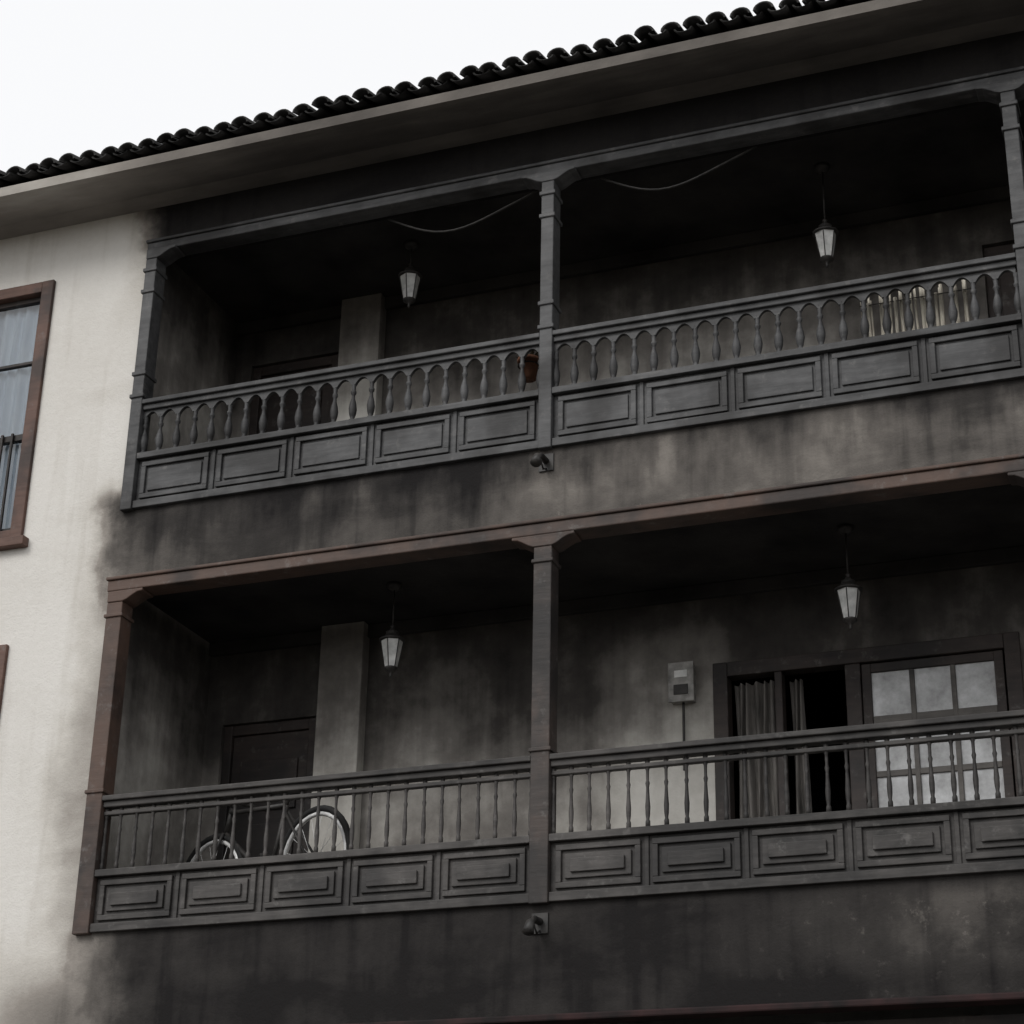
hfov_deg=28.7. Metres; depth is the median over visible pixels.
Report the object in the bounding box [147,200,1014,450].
loggia walls
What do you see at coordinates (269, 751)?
loggia door
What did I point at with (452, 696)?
loggia walls
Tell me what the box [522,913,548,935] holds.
drain spout
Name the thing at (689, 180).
hanging cable
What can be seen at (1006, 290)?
loggia door
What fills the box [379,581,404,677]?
hanging lantern
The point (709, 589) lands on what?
loggia cornice
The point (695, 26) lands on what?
tile roof
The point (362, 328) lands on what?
loggia pilaster
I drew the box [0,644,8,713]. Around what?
casing
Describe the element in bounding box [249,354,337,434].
loggia door
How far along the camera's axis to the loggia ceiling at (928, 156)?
14.42 m
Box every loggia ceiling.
[147,484,1023,643]
[175,99,1023,323]
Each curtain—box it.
[0,305,39,528]
[734,679,811,818]
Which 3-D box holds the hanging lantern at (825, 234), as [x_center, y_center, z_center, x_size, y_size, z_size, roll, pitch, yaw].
[2.134,-2.018,13.645,0.180,0.808,0.180,-8,-25,19]
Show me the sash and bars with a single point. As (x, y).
(12, 439)
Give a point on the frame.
(850, 662)
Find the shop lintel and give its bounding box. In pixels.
[349,992,1023,1023]
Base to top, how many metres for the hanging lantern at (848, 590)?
0.698 m
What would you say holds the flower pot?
on the wooden balcony at (550, 412)
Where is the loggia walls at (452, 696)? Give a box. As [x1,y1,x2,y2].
[106,562,1023,868]
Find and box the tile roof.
[0,0,872,187]
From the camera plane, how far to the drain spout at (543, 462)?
12.81 m
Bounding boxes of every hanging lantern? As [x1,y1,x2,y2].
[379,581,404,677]
[398,240,421,307]
[812,162,837,267]
[835,524,862,629]
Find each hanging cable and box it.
[388,190,538,232]
[600,145,756,190]
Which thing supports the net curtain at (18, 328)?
attached to the facade wall at (822, 943)
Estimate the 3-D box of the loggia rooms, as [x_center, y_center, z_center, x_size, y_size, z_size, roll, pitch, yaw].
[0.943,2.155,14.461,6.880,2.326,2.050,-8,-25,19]
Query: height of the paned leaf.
1.681 m
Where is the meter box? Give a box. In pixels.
[668,661,695,770]
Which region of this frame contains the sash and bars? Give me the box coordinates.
[0,297,40,530]
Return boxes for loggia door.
[216,718,315,859]
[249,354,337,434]
[983,243,1016,317]
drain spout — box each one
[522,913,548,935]
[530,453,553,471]
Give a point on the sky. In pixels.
(77, 76)
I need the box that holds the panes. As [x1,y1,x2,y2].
[871,661,1004,807]
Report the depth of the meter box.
13.36 m
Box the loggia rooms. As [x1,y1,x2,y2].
[732,655,1016,818]
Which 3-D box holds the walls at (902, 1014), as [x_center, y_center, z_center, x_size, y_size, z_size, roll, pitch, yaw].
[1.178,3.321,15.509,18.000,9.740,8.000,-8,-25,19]
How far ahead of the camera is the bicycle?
13.11 m
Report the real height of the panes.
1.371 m
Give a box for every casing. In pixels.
[0,279,55,550]
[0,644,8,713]
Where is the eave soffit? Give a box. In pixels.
[0,0,1023,239]
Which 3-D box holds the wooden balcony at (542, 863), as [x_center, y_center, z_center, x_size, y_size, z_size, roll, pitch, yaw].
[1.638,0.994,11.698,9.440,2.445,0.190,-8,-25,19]
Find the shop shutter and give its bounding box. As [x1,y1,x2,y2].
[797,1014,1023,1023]
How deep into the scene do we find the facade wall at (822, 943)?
12.68 m
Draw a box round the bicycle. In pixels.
[186,792,349,862]
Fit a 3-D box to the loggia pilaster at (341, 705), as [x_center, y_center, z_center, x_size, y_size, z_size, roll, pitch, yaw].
[-1.226,1.906,14.031,0.340,2.358,0.118,-8,-25,19]
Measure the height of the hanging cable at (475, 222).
0.230 m
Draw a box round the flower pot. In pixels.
[515,351,538,382]
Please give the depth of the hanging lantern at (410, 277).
14.66 m
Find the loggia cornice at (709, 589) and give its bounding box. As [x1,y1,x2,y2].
[209,185,1023,656]
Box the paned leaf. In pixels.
[861,650,1015,807]
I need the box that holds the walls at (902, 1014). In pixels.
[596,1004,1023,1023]
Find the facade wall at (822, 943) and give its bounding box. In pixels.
[0,31,1023,1023]
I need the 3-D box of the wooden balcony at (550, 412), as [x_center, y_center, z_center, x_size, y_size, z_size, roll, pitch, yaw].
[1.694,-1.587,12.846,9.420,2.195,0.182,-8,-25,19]
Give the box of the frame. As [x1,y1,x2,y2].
[712,631,1023,820]
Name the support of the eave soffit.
attached to the facade wall at (822, 943)
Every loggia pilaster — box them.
[308,621,369,852]
[336,293,386,420]
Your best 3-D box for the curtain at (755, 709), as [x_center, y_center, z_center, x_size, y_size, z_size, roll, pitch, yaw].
[1.702,1.872,13.017,0.492,1.610,0.091,-6,-25,15]
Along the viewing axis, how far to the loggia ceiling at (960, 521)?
13.36 m
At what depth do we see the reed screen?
12.50 m
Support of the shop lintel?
attached to the facade wall at (822, 943)
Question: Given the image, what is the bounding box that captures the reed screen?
[859,280,970,336]
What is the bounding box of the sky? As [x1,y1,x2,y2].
[0,0,826,171]
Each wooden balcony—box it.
[72,453,1023,935]
[120,66,1023,512]
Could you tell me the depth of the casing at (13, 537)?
14.60 m

